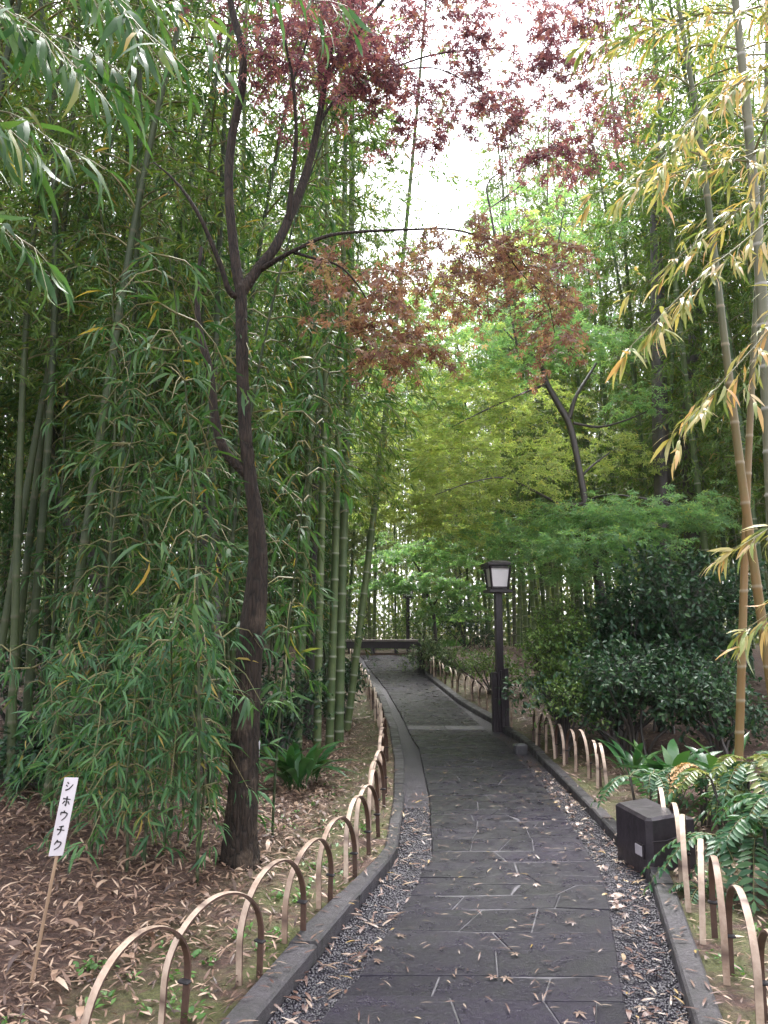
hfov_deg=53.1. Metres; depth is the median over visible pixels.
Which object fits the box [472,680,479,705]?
bamboo hoop
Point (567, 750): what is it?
bamboo hoop
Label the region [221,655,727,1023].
fallen leaves
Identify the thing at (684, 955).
kerb
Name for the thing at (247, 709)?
square bamboo
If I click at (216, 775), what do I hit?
young bamboo
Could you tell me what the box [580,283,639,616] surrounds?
tall bamboo
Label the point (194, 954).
weeds
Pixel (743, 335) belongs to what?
tall bamboo
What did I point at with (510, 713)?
bamboo hoop
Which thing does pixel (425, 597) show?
distant bamboo
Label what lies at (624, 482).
distant bamboo
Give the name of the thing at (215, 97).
square bamboo
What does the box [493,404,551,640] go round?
distant bamboo
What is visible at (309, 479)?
tall bamboo
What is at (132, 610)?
square bamboo
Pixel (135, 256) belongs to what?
tall bamboo
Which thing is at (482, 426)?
distant bamboo
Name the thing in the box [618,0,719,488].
tall bamboo
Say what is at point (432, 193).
sky
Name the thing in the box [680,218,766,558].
tall bamboo
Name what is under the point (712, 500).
tall bamboo
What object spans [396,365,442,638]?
distant bamboo
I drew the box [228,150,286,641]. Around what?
tall bamboo
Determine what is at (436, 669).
bamboo hoop
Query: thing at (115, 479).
square bamboo
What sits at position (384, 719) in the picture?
bamboo hoop
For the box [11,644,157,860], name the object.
young bamboo
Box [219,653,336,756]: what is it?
bamboo foliage
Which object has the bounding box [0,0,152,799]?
tall bamboo
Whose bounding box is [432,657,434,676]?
bamboo hoop
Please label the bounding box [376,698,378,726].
bamboo hoop
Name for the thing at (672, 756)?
strap leaf plant
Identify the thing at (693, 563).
camellia shrub
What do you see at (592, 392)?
distant bamboo
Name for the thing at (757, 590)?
golden bamboo
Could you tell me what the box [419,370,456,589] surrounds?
distant bamboo
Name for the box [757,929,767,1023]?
bamboo hoop
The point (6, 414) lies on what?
square bamboo
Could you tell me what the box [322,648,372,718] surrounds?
camellia shrub
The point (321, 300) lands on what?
tall bamboo
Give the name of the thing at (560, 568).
distant bamboo
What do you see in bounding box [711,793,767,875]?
fern
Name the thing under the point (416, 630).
round shrub
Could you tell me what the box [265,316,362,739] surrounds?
bamboo
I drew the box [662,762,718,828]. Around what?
fern
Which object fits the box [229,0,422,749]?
tall bamboo
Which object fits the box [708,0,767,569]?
tall bamboo
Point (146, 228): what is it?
tall bamboo
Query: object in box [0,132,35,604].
tall bamboo
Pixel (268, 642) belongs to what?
distant bamboo
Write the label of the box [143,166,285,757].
square bamboo
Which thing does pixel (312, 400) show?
tall bamboo
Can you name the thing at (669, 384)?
tall bamboo
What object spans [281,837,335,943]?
bamboo hoop
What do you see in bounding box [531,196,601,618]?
tall bamboo
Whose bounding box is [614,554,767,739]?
camellia shrub
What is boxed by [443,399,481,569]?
distant bamboo
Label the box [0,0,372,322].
square bamboo
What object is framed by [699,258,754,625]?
distant bamboo
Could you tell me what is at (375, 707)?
bamboo hoop
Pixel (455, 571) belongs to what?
distant bamboo
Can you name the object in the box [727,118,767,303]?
tall bamboo
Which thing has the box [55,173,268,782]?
square bamboo
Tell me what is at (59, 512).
square bamboo
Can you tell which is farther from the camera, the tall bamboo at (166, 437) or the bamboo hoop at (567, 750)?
the tall bamboo at (166, 437)
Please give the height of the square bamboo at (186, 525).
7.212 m
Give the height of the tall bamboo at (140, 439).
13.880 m
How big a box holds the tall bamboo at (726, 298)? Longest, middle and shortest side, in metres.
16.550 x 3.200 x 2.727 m
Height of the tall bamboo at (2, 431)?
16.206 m
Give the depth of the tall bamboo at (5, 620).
7.78 m
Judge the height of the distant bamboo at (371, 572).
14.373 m
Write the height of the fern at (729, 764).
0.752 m
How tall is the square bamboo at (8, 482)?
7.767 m
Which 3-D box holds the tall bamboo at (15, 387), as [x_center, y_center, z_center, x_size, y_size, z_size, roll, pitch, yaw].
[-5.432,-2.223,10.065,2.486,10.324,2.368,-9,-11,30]
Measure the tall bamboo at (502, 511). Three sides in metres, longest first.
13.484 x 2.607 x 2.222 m
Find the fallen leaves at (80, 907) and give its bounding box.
[0,643,767,1023]
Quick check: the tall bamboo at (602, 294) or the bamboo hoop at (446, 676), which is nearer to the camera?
the bamboo hoop at (446, 676)
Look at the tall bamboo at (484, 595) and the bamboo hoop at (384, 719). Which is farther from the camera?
the tall bamboo at (484, 595)
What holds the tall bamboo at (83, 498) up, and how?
on the ground
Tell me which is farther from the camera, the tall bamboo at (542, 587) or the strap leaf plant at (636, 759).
the tall bamboo at (542, 587)
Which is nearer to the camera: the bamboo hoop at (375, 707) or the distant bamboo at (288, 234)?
the bamboo hoop at (375, 707)
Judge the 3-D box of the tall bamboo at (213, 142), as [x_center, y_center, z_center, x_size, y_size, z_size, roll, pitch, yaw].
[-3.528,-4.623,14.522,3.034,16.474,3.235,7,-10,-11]
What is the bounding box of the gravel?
[267,770,690,1023]
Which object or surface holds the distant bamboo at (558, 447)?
on the ground
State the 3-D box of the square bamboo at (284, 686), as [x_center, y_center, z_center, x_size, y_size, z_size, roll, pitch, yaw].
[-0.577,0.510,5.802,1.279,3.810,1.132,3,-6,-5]
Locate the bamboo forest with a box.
[1,241,754,638]
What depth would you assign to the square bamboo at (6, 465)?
8.78 m
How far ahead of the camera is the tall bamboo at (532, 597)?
23.71 m
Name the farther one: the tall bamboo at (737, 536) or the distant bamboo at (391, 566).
the distant bamboo at (391, 566)
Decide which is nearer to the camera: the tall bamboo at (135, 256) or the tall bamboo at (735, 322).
the tall bamboo at (135, 256)
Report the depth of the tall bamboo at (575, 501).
22.35 m
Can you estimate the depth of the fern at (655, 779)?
6.25 m
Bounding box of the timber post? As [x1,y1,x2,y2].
[417,651,424,668]
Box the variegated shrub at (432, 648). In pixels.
[394,631,491,672]
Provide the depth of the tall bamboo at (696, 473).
14.23 m
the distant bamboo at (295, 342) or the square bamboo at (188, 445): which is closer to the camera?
the square bamboo at (188, 445)
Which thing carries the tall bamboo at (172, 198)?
on the ground
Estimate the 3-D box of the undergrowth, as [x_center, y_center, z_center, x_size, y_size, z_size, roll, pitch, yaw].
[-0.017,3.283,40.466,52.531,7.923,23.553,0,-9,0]
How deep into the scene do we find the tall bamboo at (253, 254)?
14.66 m
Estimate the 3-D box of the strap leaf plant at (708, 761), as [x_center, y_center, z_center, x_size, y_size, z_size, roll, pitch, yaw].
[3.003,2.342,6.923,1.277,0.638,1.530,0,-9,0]
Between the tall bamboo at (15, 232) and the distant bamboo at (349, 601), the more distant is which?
the distant bamboo at (349, 601)
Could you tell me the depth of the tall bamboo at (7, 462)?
20.35 m
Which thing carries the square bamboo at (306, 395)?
on the ground
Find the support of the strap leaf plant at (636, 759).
on the ground
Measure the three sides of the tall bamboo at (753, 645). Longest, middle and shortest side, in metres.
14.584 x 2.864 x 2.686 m
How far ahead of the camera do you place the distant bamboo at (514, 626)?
26.00 m
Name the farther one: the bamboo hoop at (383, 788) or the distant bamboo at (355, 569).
the distant bamboo at (355, 569)
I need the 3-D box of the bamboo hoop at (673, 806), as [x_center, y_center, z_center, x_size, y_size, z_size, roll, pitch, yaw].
[1.928,2.214,5.074,0.052,0.564,0.581,-1,-9,15]
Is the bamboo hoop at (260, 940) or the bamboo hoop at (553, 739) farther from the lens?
the bamboo hoop at (553, 739)
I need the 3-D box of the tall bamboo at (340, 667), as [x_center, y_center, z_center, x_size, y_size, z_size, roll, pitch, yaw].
[-0.514,-5.497,12.298,3.474,17.927,3.357,6,-10,-28]
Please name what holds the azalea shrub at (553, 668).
on the ground
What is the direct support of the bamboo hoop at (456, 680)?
on the ground
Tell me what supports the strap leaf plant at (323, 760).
on the ground
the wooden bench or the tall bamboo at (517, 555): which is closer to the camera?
the wooden bench
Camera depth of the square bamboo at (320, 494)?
10.14 m
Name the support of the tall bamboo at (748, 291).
on the ground
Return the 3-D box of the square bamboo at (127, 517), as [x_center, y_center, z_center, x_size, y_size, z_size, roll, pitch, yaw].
[-3.357,-0.807,9.914,2.801,7.640,2.161,-15,-13,40]
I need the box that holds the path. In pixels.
[319,655,627,1023]
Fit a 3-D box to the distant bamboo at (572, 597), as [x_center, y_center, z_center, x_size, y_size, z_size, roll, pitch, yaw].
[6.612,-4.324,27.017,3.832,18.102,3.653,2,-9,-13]
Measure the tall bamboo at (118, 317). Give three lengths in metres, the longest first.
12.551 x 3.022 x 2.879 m
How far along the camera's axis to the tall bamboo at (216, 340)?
7.60 m
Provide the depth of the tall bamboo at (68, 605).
20.29 m
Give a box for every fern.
[591,764,710,814]
[641,826,767,916]
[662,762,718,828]
[665,750,767,838]
[665,774,743,827]
[686,782,767,834]
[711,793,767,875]
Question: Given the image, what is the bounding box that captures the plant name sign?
[29,777,77,987]
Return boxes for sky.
[2,0,767,631]
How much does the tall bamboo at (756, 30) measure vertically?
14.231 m
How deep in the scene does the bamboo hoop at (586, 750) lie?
8.30 m
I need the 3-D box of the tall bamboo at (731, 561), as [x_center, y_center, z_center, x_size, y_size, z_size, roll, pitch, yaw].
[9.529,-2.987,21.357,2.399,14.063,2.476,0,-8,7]
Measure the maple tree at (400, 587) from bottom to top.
3.572 m
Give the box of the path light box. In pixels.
[616,798,695,877]
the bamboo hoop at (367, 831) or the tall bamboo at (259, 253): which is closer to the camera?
the bamboo hoop at (367, 831)
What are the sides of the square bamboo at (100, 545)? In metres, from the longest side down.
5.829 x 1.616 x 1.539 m
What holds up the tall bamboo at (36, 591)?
on the ground
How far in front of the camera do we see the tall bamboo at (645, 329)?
25.15 m
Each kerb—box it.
[220,659,403,1023]
[423,667,723,1023]
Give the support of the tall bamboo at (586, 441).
on the ground
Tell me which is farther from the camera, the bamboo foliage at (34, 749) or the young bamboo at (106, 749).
the bamboo foliage at (34, 749)
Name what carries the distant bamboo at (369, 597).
on the ground
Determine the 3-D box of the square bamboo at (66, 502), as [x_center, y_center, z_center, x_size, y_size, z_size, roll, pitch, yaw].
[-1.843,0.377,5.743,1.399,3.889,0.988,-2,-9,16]
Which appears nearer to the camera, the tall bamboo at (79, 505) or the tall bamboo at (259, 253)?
the tall bamboo at (259, 253)
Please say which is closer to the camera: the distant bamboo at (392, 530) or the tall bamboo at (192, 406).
the tall bamboo at (192, 406)
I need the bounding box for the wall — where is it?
[275,637,469,649]
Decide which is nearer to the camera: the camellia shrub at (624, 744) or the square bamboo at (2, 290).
the square bamboo at (2, 290)
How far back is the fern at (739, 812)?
5.80 m
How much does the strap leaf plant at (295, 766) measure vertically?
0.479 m
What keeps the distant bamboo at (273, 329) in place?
on the ground
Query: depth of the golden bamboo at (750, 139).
6.76 m
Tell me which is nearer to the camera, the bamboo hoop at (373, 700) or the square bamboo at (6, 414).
the square bamboo at (6, 414)
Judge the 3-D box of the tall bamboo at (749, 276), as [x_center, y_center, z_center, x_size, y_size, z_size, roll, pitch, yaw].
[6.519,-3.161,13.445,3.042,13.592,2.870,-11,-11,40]
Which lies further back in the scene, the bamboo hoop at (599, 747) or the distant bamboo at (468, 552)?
the distant bamboo at (468, 552)
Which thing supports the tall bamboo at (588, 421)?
on the ground
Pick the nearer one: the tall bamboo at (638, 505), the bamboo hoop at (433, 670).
the bamboo hoop at (433, 670)
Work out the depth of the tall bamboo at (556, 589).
19.57 m
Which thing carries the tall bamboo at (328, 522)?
on the ground
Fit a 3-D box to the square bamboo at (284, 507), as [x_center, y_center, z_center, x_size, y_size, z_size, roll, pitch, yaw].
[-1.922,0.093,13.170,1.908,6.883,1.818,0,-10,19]
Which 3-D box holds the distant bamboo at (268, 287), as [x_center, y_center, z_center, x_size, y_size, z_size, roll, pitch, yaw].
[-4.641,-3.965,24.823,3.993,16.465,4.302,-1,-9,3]
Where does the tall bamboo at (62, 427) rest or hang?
on the ground
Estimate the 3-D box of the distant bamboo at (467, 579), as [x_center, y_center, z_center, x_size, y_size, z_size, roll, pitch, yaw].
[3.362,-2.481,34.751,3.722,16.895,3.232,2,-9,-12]
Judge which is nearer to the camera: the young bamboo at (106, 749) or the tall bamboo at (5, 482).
the young bamboo at (106, 749)
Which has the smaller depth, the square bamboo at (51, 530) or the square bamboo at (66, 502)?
the square bamboo at (66, 502)
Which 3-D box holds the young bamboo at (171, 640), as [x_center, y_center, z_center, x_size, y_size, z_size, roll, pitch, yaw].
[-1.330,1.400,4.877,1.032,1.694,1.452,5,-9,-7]
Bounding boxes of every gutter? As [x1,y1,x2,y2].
[276,656,431,1023]
[415,656,690,1023]
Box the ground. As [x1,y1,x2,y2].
[0,632,767,1023]
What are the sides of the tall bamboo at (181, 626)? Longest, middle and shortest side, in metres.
12.067 x 2.628 x 2.549 m
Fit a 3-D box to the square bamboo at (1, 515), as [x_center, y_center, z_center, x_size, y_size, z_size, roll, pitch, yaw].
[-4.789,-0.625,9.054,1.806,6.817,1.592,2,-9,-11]
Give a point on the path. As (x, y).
(404, 994)
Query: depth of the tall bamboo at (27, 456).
23.01 m
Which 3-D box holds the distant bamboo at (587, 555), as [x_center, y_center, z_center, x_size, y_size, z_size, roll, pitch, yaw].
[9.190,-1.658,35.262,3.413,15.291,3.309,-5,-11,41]
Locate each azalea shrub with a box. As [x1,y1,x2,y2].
[432,645,542,694]
[511,591,601,718]
[522,654,614,756]
[525,651,595,743]
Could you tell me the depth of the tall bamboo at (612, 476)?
18.44 m
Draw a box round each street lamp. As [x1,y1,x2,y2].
[401,590,413,651]
[481,560,513,731]
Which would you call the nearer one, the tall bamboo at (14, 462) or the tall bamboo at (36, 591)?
the tall bamboo at (36, 591)
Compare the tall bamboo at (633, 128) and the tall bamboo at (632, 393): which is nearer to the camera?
the tall bamboo at (633, 128)
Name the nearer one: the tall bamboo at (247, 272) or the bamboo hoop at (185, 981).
the bamboo hoop at (185, 981)
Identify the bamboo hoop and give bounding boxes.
[81,925,191,1023]
[158,891,265,1023]
[236,858,307,985]
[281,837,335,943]
[316,816,357,908]
[344,795,371,881]
[354,784,380,858]
[367,675,369,699]
[367,759,385,823]
[367,770,380,839]
[370,683,372,709]
[371,750,387,809]
[372,687,374,708]
[374,692,376,720]
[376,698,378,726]
[378,708,384,732]
[378,727,388,760]
[378,736,383,786]
[378,746,384,797]
[380,710,383,733]
[380,723,385,753]
[382,718,386,741]
[429,658,431,673]
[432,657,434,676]
[435,660,440,680]
[441,663,444,683]
[445,667,451,687]
[452,670,457,691]
[458,674,465,696]
[465,675,472,700]
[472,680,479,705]
[479,685,487,710]
[509,699,512,726]
[532,710,537,744]
[538,713,546,752]
[544,716,555,758]
[555,724,565,764]
[565,729,576,771]
[575,729,589,779]
[589,740,598,788]
[597,743,608,797]
[657,787,665,806]
[669,802,683,886]
[679,814,691,912]
[697,838,706,944]
[707,855,730,985]
[725,885,764,1023]
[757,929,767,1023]
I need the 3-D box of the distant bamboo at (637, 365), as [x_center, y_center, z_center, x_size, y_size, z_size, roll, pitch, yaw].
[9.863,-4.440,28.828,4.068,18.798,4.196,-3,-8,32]
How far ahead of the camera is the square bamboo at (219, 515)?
13.87 m
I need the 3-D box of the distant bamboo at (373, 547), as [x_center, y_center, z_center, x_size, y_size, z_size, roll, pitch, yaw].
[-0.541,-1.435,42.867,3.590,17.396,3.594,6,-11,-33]
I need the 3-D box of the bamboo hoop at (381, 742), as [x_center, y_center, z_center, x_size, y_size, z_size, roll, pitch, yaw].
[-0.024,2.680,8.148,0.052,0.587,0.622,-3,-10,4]
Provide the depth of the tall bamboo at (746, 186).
18.89 m
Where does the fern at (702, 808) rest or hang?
on the ground
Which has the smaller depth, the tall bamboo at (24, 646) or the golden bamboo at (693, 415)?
the golden bamboo at (693, 415)
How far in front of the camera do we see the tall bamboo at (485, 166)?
20.46 m
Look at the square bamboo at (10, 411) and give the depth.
10.87 m
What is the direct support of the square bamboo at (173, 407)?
on the ground
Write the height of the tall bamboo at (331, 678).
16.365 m
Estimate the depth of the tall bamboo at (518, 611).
23.84 m
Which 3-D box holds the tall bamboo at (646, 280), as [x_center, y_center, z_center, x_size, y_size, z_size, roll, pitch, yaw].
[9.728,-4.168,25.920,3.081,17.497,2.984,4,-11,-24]
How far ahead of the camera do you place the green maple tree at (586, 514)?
13.34 m
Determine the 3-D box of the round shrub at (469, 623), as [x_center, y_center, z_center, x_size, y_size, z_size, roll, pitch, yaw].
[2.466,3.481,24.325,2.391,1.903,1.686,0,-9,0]
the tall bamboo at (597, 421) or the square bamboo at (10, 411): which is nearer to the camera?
the square bamboo at (10, 411)
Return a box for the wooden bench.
[345,639,423,653]
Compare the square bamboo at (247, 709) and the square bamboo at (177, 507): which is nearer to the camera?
the square bamboo at (247, 709)
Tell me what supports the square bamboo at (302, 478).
on the ground
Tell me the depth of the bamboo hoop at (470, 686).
15.09 m
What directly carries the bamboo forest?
on the ground
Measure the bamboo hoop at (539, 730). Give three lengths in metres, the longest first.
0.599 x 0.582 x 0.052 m
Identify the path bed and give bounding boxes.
[365,660,616,1023]
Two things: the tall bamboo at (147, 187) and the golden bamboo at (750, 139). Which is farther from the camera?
the tall bamboo at (147, 187)
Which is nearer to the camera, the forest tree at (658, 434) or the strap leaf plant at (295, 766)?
the strap leaf plant at (295, 766)
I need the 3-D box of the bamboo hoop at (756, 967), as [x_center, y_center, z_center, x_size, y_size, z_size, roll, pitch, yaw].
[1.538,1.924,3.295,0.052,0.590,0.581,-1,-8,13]
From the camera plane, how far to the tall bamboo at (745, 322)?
15.69 m
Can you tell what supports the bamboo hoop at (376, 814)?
on the ground
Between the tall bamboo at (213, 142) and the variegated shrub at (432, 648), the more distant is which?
the variegated shrub at (432, 648)
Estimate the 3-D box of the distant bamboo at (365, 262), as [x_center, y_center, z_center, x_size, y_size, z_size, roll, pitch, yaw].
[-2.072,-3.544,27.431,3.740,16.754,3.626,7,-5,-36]
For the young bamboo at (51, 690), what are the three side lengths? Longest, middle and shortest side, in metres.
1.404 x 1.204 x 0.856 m
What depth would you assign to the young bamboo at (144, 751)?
4.86 m
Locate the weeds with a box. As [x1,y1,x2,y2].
[1,767,767,1023]
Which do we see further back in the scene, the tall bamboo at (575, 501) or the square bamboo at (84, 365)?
the tall bamboo at (575, 501)
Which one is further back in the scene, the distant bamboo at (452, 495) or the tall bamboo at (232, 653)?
the distant bamboo at (452, 495)
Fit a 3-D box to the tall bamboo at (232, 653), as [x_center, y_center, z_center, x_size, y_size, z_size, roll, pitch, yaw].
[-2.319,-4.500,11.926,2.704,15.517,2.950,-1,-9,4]
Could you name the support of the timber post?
on the ground
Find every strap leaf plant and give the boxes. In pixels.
[225,741,362,790]
[271,741,357,783]
[587,738,661,782]
[615,735,724,801]
[653,732,764,805]
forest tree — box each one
[0,328,141,749]
[133,322,272,772]
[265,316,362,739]
[577,74,731,633]
[641,192,752,699]
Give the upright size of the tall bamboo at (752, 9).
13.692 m
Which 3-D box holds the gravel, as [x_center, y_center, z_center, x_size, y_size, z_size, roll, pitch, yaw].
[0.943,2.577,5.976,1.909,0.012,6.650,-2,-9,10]
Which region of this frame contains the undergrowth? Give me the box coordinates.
[0,464,767,645]
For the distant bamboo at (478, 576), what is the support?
on the ground
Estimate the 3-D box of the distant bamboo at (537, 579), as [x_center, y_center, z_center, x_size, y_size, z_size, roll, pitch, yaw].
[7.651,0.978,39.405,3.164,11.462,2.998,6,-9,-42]
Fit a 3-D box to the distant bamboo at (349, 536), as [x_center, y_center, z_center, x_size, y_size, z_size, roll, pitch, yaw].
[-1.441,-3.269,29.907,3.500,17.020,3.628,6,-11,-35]
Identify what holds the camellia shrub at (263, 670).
on the ground
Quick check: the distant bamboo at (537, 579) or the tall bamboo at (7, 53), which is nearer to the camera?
the tall bamboo at (7, 53)
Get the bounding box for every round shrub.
[380,592,477,645]
[428,594,494,649]
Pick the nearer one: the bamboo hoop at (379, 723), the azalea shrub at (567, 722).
the azalea shrub at (567, 722)
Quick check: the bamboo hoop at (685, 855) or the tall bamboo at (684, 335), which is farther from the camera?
the tall bamboo at (684, 335)
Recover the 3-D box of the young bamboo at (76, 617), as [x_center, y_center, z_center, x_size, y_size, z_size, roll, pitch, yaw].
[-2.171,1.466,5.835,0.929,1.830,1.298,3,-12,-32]
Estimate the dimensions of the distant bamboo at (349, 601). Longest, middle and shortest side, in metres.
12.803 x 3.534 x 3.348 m
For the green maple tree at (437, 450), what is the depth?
16.02 m
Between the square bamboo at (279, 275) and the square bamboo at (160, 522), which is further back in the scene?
the square bamboo at (160, 522)
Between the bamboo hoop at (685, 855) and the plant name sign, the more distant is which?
the bamboo hoop at (685, 855)
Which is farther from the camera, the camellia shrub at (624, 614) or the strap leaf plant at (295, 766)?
the camellia shrub at (624, 614)
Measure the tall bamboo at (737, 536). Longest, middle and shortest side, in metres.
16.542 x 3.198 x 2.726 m
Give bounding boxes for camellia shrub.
[0,610,129,721]
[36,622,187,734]
[156,639,283,722]
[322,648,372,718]
[495,626,735,756]
[534,641,720,753]
[549,539,699,738]
[575,547,752,733]
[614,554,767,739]
[627,650,767,754]
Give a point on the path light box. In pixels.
(646, 830)
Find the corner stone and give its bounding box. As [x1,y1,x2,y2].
[513,743,527,754]
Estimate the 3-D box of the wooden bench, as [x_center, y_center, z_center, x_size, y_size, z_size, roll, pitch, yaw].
[0.020,4.106,23.397,2.500,0.442,0.650,0,-9,2]
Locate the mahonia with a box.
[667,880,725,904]
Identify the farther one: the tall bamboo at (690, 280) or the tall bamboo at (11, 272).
the tall bamboo at (690, 280)
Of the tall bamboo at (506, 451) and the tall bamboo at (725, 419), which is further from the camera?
the tall bamboo at (506, 451)
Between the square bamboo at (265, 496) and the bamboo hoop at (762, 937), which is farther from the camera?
the square bamboo at (265, 496)
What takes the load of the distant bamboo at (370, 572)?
on the ground
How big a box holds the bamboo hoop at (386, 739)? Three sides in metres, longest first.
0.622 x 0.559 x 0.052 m
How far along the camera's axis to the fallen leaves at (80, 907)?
4.49 m
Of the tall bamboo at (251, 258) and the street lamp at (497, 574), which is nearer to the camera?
the street lamp at (497, 574)
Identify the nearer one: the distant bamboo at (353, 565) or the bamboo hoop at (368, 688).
the bamboo hoop at (368, 688)
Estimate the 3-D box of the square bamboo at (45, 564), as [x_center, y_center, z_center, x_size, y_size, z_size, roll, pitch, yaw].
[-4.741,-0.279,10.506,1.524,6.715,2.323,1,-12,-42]
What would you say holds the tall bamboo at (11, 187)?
on the ground
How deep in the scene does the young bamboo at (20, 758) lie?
5.70 m
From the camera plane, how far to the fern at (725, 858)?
4.58 m
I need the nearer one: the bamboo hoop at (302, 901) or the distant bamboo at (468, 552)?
the bamboo hoop at (302, 901)
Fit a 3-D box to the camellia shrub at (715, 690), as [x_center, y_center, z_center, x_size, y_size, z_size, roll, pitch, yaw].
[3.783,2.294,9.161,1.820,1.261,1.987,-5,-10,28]
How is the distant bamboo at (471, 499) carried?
on the ground
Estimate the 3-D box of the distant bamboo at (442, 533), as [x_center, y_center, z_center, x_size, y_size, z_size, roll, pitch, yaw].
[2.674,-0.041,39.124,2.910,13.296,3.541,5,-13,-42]
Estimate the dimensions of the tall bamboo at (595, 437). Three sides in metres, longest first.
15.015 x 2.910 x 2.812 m
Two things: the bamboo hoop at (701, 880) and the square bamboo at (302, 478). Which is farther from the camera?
the square bamboo at (302, 478)
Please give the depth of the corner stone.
10.25 m
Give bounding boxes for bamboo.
[0,0,81,401]
[0,0,105,195]
[0,0,121,390]
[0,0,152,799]
[0,0,157,746]
[0,0,160,720]
[0,0,176,786]
[0,0,194,773]
[0,0,225,675]
[0,0,274,808]
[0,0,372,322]
[0,2,62,393]
[0,3,53,484]
[0,3,88,421]
[0,51,27,216]
[0,69,98,624]
[0,70,165,667]
[0,131,134,711]
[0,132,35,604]
[0,136,69,551]
[0,154,179,673]
[0,166,76,646]
[0,175,31,460]
[0,191,71,619]
[0,223,24,533]
[0,246,49,596]
[0,248,51,563]
[0,280,11,397]
[0,284,111,724]
[0,287,91,694]
[0,313,26,553]
[0,365,36,654]
[0,365,42,647]
[0,382,37,568]
[0,607,173,820]
[0,635,122,834]
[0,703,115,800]
[1,0,85,338]
[1,326,67,558]
[2,45,62,414]
[5,0,223,753]
[6,111,46,489]
[6,152,79,645]
[7,194,231,727]
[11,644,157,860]
[12,10,105,657]
[18,141,194,802]
[29,0,257,781]
[30,207,96,647]
[32,589,169,829]
[34,310,150,643]
[36,56,105,627]
[37,323,161,654]
[38,650,214,873]
[41,1,272,710]
[42,325,234,818]
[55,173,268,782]
[56,196,103,644]
[59,0,340,763]
[60,52,169,546]
[62,75,120,663]
[63,0,211,668]
[63,13,154,482]
[65,232,173,636]
[68,619,214,834]
[71,249,125,555]
[73,322,212,817]
[74,236,258,885]
[80,601,249,855]
[81,27,255,731]
[82,3,317,633]
[87,1,212,691]
[88,0,224,720]
[89,0,336,788]
[91,241,248,763]
[91,603,226,868]
[92,35,202,692]
[92,375,230,653]
[101,124,184,665]
[105,138,215,634]
[107,210,166,629]
[112,0,292,774]
[115,366,219,735]
[119,298,274,830]
[119,651,229,808]
[125,1,288,672]
[127,648,277,871]
[128,275,227,594]
[128,624,285,841]
[133,268,262,737]
[139,63,402,809]
[143,0,314,724]
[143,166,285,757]
[148,264,242,650]
[158,127,255,649]
[158,279,337,745]
[161,57,249,510]
[166,404,275,648]
[171,0,370,623]
[181,264,336,720]
[184,0,303,641]
[206,141,280,500]
[208,298,335,743]
[219,225,381,645]
[219,325,397,835]
[219,358,329,726]
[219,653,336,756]
[220,150,275,514]
[224,385,351,733]
[226,111,292,657]
[227,323,329,618]
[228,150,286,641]
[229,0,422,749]
[230,173,283,566]
[234,0,401,747]
[234,340,379,708]
[239,292,359,701]
[240,334,336,639]
[243,0,430,747]
[248,5,461,743]
[248,180,299,639]
[252,153,334,519]
[255,76,356,551]
[259,135,339,644]
[262,121,371,658]
[263,177,355,646]
[264,370,362,649]
[268,446,349,728]
[272,0,405,713]
[282,93,373,499]
[288,125,383,541]
[288,188,348,524]
[298,195,390,399]
[323,121,400,552]
[332,214,382,575]
[333,310,394,637]
[333,433,380,630]
[343,0,483,730]
[345,327,394,642]
[346,417,362,604]
[347,233,425,638]
[347,370,405,638]
[350,380,400,638]
[352,369,402,596]
[354,332,422,638]
[354,437,396,638]
[374,504,405,636]
[376,290,462,644]
[392,305,450,597]
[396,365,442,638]
[400,378,448,601]
[408,392,458,638]
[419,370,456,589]
[423,291,488,644]
[425,355,484,636]
[426,264,493,639]
[427,230,492,643]
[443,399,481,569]
[445,166,564,644]
[448,389,479,627]
[451,391,481,629]
[453,357,502,644]
[455,299,509,580]
[455,345,510,644]
[459,39,595,610]
[461,193,544,645]
[461,259,560,612]
[466,86,568,648]
[466,283,522,612]
[468,323,533,645]
[471,118,574,651]
[474,178,557,648]
[484,107,572,640]
[485,285,537,642]
[487,291,557,605]
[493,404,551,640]
[497,173,596,642]
[498,69,603,625]
[508,373,563,627]
[509,281,577,611]
[512,96,633,606]
[516,515,552,603]
[523,129,626,555]
[525,110,616,643]
[526,293,583,615]
[528,121,649,656]
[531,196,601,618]
[533,330,586,622]
[535,154,623,634]
[539,213,603,630]
[545,125,652,578]
[548,150,650,567]
[548,257,616,553]
[552,0,684,633]
[553,143,646,565]
[556,65,720,580]
[557,0,767,695]
[558,367,626,551]
[559,0,767,675]
[562,387,616,630]
[574,11,725,574]
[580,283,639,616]
[586,0,745,692]
[586,0,767,549]
[596,92,726,639]
[598,173,676,591]
[598,303,646,618]
[602,107,727,546]
[604,369,639,570]
[606,270,653,552]
[610,113,740,634]
[613,248,643,556]
[613,321,647,576]
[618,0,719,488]
[618,0,767,621]
[619,212,714,536]
[623,0,767,812]
[624,32,755,677]
[629,88,722,497]
[629,160,718,553]
[631,192,703,367]
[633,4,767,554]
[635,143,727,546]
[636,0,767,593]
[636,117,734,544]
[668,73,767,689]
[671,284,755,648]
[673,0,767,512]
[679,42,767,571]
[679,287,743,621]
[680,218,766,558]
[681,206,747,645]
[685,4,767,673]
[691,162,759,563]
[696,283,739,619]
[697,32,767,357]
[697,94,766,518]
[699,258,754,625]
[701,208,765,659]
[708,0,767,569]
[715,0,767,513]
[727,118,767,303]
[742,1,764,91]
[744,0,767,136]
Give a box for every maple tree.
[153,0,671,871]
[305,277,526,674]
[346,532,501,642]
[350,154,741,712]
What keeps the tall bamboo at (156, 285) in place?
on the ground
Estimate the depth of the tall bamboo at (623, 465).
26.85 m
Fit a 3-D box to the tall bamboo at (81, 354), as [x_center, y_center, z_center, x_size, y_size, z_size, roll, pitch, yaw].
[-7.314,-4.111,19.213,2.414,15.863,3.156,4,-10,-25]

